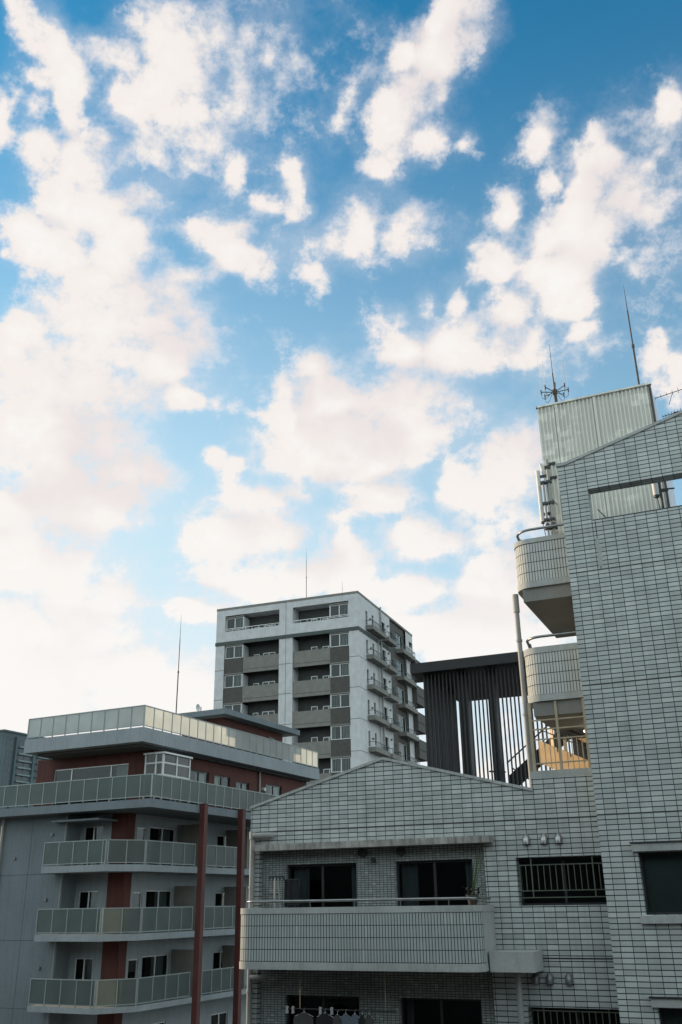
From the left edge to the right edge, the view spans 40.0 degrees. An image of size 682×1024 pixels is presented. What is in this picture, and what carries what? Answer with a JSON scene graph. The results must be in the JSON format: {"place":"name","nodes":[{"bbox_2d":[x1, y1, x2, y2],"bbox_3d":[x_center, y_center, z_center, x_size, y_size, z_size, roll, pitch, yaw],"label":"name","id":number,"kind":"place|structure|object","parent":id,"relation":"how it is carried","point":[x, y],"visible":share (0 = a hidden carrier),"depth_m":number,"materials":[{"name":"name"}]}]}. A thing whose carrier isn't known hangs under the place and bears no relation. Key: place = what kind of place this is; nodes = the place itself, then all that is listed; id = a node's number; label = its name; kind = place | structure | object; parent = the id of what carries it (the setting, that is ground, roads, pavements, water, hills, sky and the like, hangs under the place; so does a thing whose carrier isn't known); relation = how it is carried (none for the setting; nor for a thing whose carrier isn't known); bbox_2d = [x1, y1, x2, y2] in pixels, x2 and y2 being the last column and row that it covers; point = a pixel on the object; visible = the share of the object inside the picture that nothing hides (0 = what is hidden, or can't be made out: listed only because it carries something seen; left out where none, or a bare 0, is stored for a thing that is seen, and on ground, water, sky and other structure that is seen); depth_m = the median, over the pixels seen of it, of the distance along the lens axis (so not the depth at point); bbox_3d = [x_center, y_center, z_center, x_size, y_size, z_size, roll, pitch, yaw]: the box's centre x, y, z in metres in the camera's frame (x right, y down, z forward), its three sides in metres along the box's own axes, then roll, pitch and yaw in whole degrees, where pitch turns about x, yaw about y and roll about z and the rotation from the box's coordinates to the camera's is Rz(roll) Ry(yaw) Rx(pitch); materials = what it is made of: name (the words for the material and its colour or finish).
{"place":"outdoors","nodes":[
{"label":"outdoors","id":0,"kind":"place"},
{"bbox_2d":[0,729,49,808],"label":"distant glass tower","id":1,"kind":"structure","parent":0,"point":[18,766],"depth_m":175.10,"materials":[{"name":"glass"}]},
{"bbox_2d":[306,560,306,596],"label":"lightning rod","id":2,"kind":"object","parent":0,"point":[306,578],"visible":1,"depth_m":92.05,"materials":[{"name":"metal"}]},
{"bbox_2d":[0,0,681,857],"bbox_3d":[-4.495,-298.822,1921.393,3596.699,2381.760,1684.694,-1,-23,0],"label":"sky","id":3,"kind":"structure","parent":0,"point":[324,288],"depth_m":2374.07,"materials":[{"name":"blue"}]},
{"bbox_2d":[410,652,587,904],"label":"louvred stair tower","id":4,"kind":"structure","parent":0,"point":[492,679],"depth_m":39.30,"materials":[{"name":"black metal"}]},
{"bbox_2d":[658,482,674,507],"bbox_3d":[8.402,0.232,23.787,0.386,3.120,0.069,-10,-25,22],"label":"antenna pole","id":5,"kind":"object","parent":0,"point":[661,496],"visible":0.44,"depth_m":24.09,"materials":[{"name":"metal"}]},
{"bbox_2d":[651,483,667,508],"bbox_3d":[8.246,-0.393,24.119,0.384,1.407,0.169,-10,-25,22],"label":"panel antenna","id":6,"kind":"object","parent":5,"relation":"attached to","point":[656,490],"visible":0.63,"depth_m":24.15,"materials":[{"name":"metal"}]},
{"label":"ground","id":7,"kind":"structure","parent":0,"visible":0},
{"bbox_2d":[0,705,318,1023],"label":"balcony apartment building","id":8,"kind":"structure","parent":7,"relation":"on","point":[124,872],"depth_m":44.19,"materials":[{"name":"grey concrete"}]},
{"bbox_2d":[74,958,92,979],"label":"window","id":9,"kind":"structure","parent":8,"relation":"in","point":[83,966],"depth_m":42.33,"materials":[{"name":"black glass"}]},
{"bbox_2d":[78,891,97,907],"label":"window","id":10,"kind":"structure","parent":8,"relation":"in","point":[87,899],"depth_m":43.47,"materials":[{"name":"black glass"}]},
{"bbox_2d":[52,763,128,804],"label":"terrace window","id":11,"kind":"structure","parent":8,"relation":"in","point":[117,769],"depth_m":45.80,"materials":[{"name":"grey glass"}]},
{"bbox_2d":[82,826,102,864],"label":"window","id":12,"kind":"structure","parent":8,"relation":"in","point":[91,833],"depth_m":44.56,"materials":[{"name":"black glass"}]},
{"bbox_2d":[116,959,136,978],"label":"window","id":13,"kind":"structure","parent":8,"relation":"in","point":[132,965],"depth_m":42.45,"materials":[{"name":"black glass"}]},
{"bbox_2d":[121,892,141,907],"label":"window","id":14,"kind":"structure","parent":8,"relation":"in","point":[136,902],"depth_m":43.55,"materials":[{"name":"white glass"}]},
{"bbox_2d":[126,827,145,839],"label":"window","id":15,"kind":"structure","parent":8,"relation":"in","point":[140,831],"depth_m":44.66,"materials":[{"name":"grey glass"}]},
{"bbox_2d":[141,954,167,976],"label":"window","id":16,"kind":"structure","parent":8,"relation":"in","point":[155,965],"depth_m":43.82,"materials":[{"name":"black glass"}]},
{"bbox_2d":[146,890,171,906],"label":"window","id":17,"kind":"structure","parent":8,"relation":"in","point":[154,898],"depth_m":44.92,"materials":[{"name":"black glass"}]},
{"bbox_2d":[148,827,174,865],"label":"window","id":18,"kind":"structure","parent":8,"relation":"in","point":[158,834],"depth_m":46.01,"materials":[{"name":"black glass"}]},
{"bbox_2d":[175,626,180,712],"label":"lightning rod","id":19,"kind":"object","parent":8,"relation":"on","point":[178,674],"visible":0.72,"depth_m":52.31,"materials":[{"name":"metal"}]},
{"bbox_2d":[189,770,207,804],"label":"window","id":20,"kind":"structure","parent":8,"relation":"in","point":[199,776],"depth_m":48.05,"materials":[{"name":"grey glass"}]},
{"bbox_2d":[213,951,222,968],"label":"window","id":21,"kind":"structure","parent":8,"relation":"in","point":[217,957],"depth_m":48.19,"materials":[{"name":"black glass"}]},
{"bbox_2d":[211,1012,226,1023],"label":"window","id":22,"kind":"structure","parent":8,"relation":"in","point":[219,1018],"depth_m":47.46,"materials":[{"name":"black glass"}]},
{"bbox_2d":[215,893,223,905],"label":"window","id":23,"kind":"structure","parent":8,"relation":"in","point":[219,899],"depth_m":49.31,"materials":[{"name":"black glass"}]},
{"bbox_2d":[217,835,225,867],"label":"window","id":24,"kind":"structure","parent":8,"relation":"in","point":[221,841],"depth_m":50.41,"materials":[{"name":"black glass"}]},
{"bbox_2d":[214,775,229,786],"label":"window","id":25,"kind":"structure","parent":8,"relation":"in","point":[218,780],"depth_m":49.80,"materials":[{"name":"grey glass"}]},
{"bbox_2d":[236,781,247,789],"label":"window","id":26,"kind":"structure","parent":8,"relation":"in","point":[240,785],"depth_m":51.34,"materials":[{"name":"grey glass"}]},
{"bbox_2d":[266,784,280,795],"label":"window","id":27,"kind":"structure","parent":8,"relation":"in","point":[270,789],"depth_m":54.32,"materials":[{"name":"grey glass"}]},
{"bbox_2d":[213,591,426,784],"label":"tall apartment block","id":28,"kind":"structure","parent":7,"relation":"on","point":[332,679],"depth_m":89.68,"materials":[{"name":"white concrete"}]},
{"bbox_2d":[223,702,247,713],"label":"window","id":29,"kind":"structure","parent":28,"relation":"in","point":[240,707],"depth_m":89.73,"materials":[{"name":"grey glass"}]},
{"bbox_2d":[224,672,247,688],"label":"window","id":30,"kind":"structure","parent":28,"relation":"in","point":[233,680],"depth_m":90.81,"materials":[{"name":"grey glass"}]},
{"bbox_2d":[225,643,248,659],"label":"window","id":31,"kind":"structure","parent":28,"relation":"in","point":[235,651],"depth_m":91.90,"materials":[{"name":"grey glass"}]},
{"bbox_2d":[226,615,249,631],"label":"window","id":32,"kind":"structure","parent":28,"relation":"in","point":[243,621],"depth_m":93.03,"materials":[{"name":"grey glass"}]},
{"bbox_2d":[262,711,274,714],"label":"balcony door","id":33,"kind":"structure","parent":28,"relation":"in","point":[265,712],"depth_m":89.49,"materials":[{"name":"silver glass"}]},
{"bbox_2d":[263,681,274,684],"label":"balcony door","id":34,"kind":"structure","parent":28,"relation":"in","point":[269,682],"depth_m":90.54,"materials":[{"name":"silver metal"}]},
{"bbox_2d":[311,737,317,741],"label":"balcony door","id":35,"kind":"structure","parent":28,"relation":"in","point":[313,739],"depth_m":86.80,"materials":[{"name":"silver metal"}]},
{"bbox_2d":[323,769,330,772],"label":"balcony door","id":36,"kind":"structure","parent":28,"relation":"in","point":[324,770],"depth_m":85.26,"materials":[{"name":"silver metal"}]},
{"bbox_2d":[323,737,331,740],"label":"balcony door","id":37,"kind":"structure","parent":28,"relation":"in","point":[324,738],"depth_m":86.38,"materials":[{"name":"silver metal"}]},
{"bbox_2d":[329,602,348,618],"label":"window","id":38,"kind":"structure","parent":28,"relation":"in","point":[340,609],"depth_m":89.36,"materials":[{"name":"grey glass"}]},
{"bbox_2d":[329,631,348,647],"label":"window","id":39,"kind":"structure","parent":28,"relation":"in","point":[337,639],"depth_m":88.25,"materials":[{"name":"grey glass"}]},
{"bbox_2d":[330,661,349,677],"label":"window","id":40,"kind":"structure","parent":28,"relation":"in","point":[337,669],"depth_m":87.14,"materials":[{"name":"grey glass"}]},
{"bbox_2d":[330,692,349,708],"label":"window","id":41,"kind":"structure","parent":28,"relation":"in","point":[337,700],"depth_m":86.04,"materials":[{"name":"grey glass"}]},
{"bbox_2d":[330,723,350,740],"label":"window","id":42,"kind":"structure","parent":28,"relation":"in","point":[338,731],"depth_m":84.93,"materials":[{"name":"grey glass"}]},
{"bbox_2d":[331,756,350,772],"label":"window","id":43,"kind":"structure","parent":28,"relation":"in","point":[339,764],"depth_m":83.84,"materials":[{"name":"grey glass"}]},
{"bbox_2d":[395,633,401,648],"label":"window","id":44,"kind":"structure","parent":28,"relation":"in","point":[399,639],"depth_m":100.74,"materials":[{"name":"grey glass"}]},
{"bbox_2d":[396,659,403,675],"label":"window","id":45,"kind":"structure","parent":28,"relation":"in","point":[400,666],"depth_m":99.67,"materials":[{"name":"grey glass"}]},
{"bbox_2d":[397,686,404,703],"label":"window","id":46,"kind":"structure","parent":28,"relation":"in","point":[401,697],"depth_m":98.55,"materials":[{"name":"grey glass"}]},
{"bbox_2d":[398,714,405,731],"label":"window","id":47,"kind":"structure","parent":28,"relation":"in","point":[402,724],"depth_m":97.49,"materials":[{"name":"grey glass"}]},
{"bbox_2d":[399,743,406,760],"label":"window","id":48,"kind":"structure","parent":28,"relation":"in","point":[402,748],"depth_m":96.36,"materials":[{"name":"grey glass"}]},
{"bbox_2d":[239,382,681,1023],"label":"tiled apartment building","id":49,"kind":"structure","parent":7,"relation":"on","point":[377,858],"depth_m":21.25,"materials":[{"name":"tile"}]},
{"bbox_2d":[262,876,283,907],"bbox_3d":[-1.621,9.679,22.363,0.616,1.832,0.056,-10,-25,22],"label":"drying stand","id":50,"kind":"object","parent":49,"relation":"on","point":[274,880],"visible":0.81,"depth_m":22.59,"materials":[{"name":"grey metal"}]},
{"bbox_2d":[283,866,299,906],"bbox_3d":[-1.185,8.964,22.447,0.430,0.900,0.040,-10,-25,22],"label":"black towel","id":51,"kind":"object","parent":50,"relation":"hanging from","point":[291,889],"visible":1,"depth_m":22.41,"materials":[{"name":"fabric"}]},
{"bbox_2d":[288,863,356,907],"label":"sliding window","id":52,"kind":"structure","parent":49,"relation":"in","point":[317,881],"depth_m":22.81,"materials":[{"name":"black glass"}]},
{"bbox_2d":[287,995,358,1023],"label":"sliding window","id":53,"kind":"structure","parent":49,"relation":"in","point":[299,1001],"depth_m":21.85,"materials":[{"name":"black glass"}]},
{"bbox_2d":[281,970,396,1011],"bbox_3d":[-0.085,10.644,20.873,2.800,0.823,0.026,-10,-25,22],"label":"laundry pole","id":54,"kind":"object","parent":49,"relation":"attached to","point":[348,1010],"visible":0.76,"depth_m":20.59,"materials":[{"name":"metal"}]},
{"bbox_2d":[293,1012,313,1023],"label":"laundry","id":55,"kind":"object","parent":54,"relation":"hanging from","point":[303,1018],"visible":1,"depth_m":20.91,"materials":[{"name":"grey fabric"}]},
{"bbox_2d":[316,1012,332,1023],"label":"laundry","id":56,"kind":"object","parent":54,"relation":"hanging from","point":[325,1018],"visible":1,"depth_m":20.73,"materials":[{"name":"grey fabric"}]},
{"bbox_2d":[332,1011,341,1023],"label":"laundry","id":57,"kind":"object","parent":54,"relation":"hanging from","point":[337,1019],"visible":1,"depth_m":20.61,"materials":[{"name":"grey fabric"}]},
{"bbox_2d":[340,1009,350,1023],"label":"laundry","id":58,"kind":"object","parent":54,"relation":"hanging from","point":[345,1018],"visible":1,"depth_m":20.54,"materials":[{"name":"grey fabric"}]},
{"bbox_2d":[349,1009,359,1023],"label":"laundry","id":59,"kind":"object","parent":54,"relation":"hanging from","point":[354,1018],"visible":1,"depth_m":20.46,"materials":[{"name":"grey fabric"}]},
{"bbox_2d":[358,1011,364,1023],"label":"laundry","id":60,"kind":"object","parent":54,"relation":"hanging from","point":[361,1018],"visible":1,"depth_m":20.40,"materials":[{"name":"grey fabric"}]},
{"bbox_2d":[364,1014,373,1023],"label":"laundry","id":61,"kind":"object","parent":54,"relation":"hanging from","point":[369,1018],"visible":1,"depth_m":20.34,"materials":[{"name":"grey fabric"}]},
{"bbox_2d":[397,859,472,905],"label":"sliding window","id":62,"kind":"structure","parent":49,"relation":"in","point":[434,878],"depth_m":21.79,"materials":[{"name":"black glass"}]},
{"bbox_2d":[401,998,481,1023],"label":"sliding window","id":63,"kind":"structure","parent":49,"relation":"in","point":[414,1010],"depth_m":20.75,"materials":[{"name":"black glass"}]},
{"bbox_2d":[464,844,484,904],"bbox_3d":[2.919,7.956,20.600,0.552,1.258,0.383,-10,-25,22],"label":"potted plant","id":64,"kind":"object","parent":49,"relation":"on","point":[472,902],"visible":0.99,"depth_m":20.51,"materials":[{"name":"green plant"}]},
{"bbox_2d":[535,470,550,535],"bbox_3d":[5.842,-0.120,26.761,0.365,2.347,0.129,-10,-25,22],"label":"panel antenna","id":65,"kind":"object","parent":49,"relation":"attached to","point":[540,497],"visible":0.8,"depth_m":26.89,"materials":[{"name":"metal"}]},
{"bbox_2d":[540,480,550,535],"bbox_3d":[5.815,0.870,26.130,0.171,3.820,0.171,-10,-25,22],"label":"antenna pole","id":66,"kind":"object","parent":49,"relation":"on","point":[545,502],"visible":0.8,"depth_m":26.52,"materials":[{"name":"grey metal"}]},
{"bbox_2d":[539,462,557,504],"bbox_3d":[6.008,-0.806,27.022,0.483,1.368,0.110,-10,-25,22],"label":"panel antenna","id":67,"kind":"object","parent":49,"relation":"attached to","point":[542,469],"visible":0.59,"depth_m":27.18,"materials":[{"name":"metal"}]},
{"bbox_2d":[544,459,557,534],"bbox_3d":[5.962,0.543,26.194,0.211,4.470,0.211,-10,-25,22],"label":"antenna pole","id":68,"kind":"object","parent":49,"relation":"on","point":[550,501],"visible":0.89,"depth_m":26.55,"materials":[{"name":"grey metal"}]},
{"bbox_2d":[537,346,568,402],"bbox_3d":[6.414,-4.127,28.368,0.779,2.191,0.776,-15,-26,30],"label":"whip antenna","id":69,"kind":"object","parent":49,"relation":"on","point":[555,391],"visible":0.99,"depth_m":28.13,"materials":[{"name":"metal"}]},
{"bbox_2d":[518,855,606,905],"bbox_3d":[5.088,8.261,20.985,1.970,0.995,1.238,-10,-25,22],"label":"window","id":70,"kind":"structure","parent":49,"relation":"in","point":[568,880],"depth_m":20.67,"materials":[{"name":"brown metal"}]},
{"bbox_2d":[530,1007,619,1023],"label":"window","id":71,"kind":"structure","parent":49,"relation":"in","point":[540,1015],"depth_m":19.65,"materials":[{"name":"brown metal"}]},
{"bbox_2d":[623,285,639,384],"bbox_3d":[8.656,-5.194,27.905,0.122,3.740,0.122,19,-30,-40],"label":"lightning rod","id":72,"kind":"object","parent":49,"relation":"on","point":[634,355],"visible":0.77,"depth_m":27.75,"materials":[{"name":"metal"}]},
{"bbox_2d":[629,840,681,923],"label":"window","id":73,"kind":"structure","parent":49,"relation":"in","point":[661,871],"depth_m":19.40,"materials":[{"name":"black glass"}]},
{"bbox_2d":[649,996,681,1023],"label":"window","id":74,"kind":"structure","parent":49,"relation":"in","point":[670,1008],"depth_m":18.47,"materials":[{"name":"brown metal"}]},
{"bbox_3d":[10.190,-1.042,25.343,0.056,6.620,0.056,-10,-25,22],"label":"aerial mast","id":75,"kind":"object","parent":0,"visible":0},
{"bbox_2d":[655,389,681,403],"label":"tv aerial","id":76,"kind":"object","parent":75,"relation":"attached to","point":[667,394],"visible":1,"depth_m":26.68,"materials":[{"name":"metal"}]}
]}

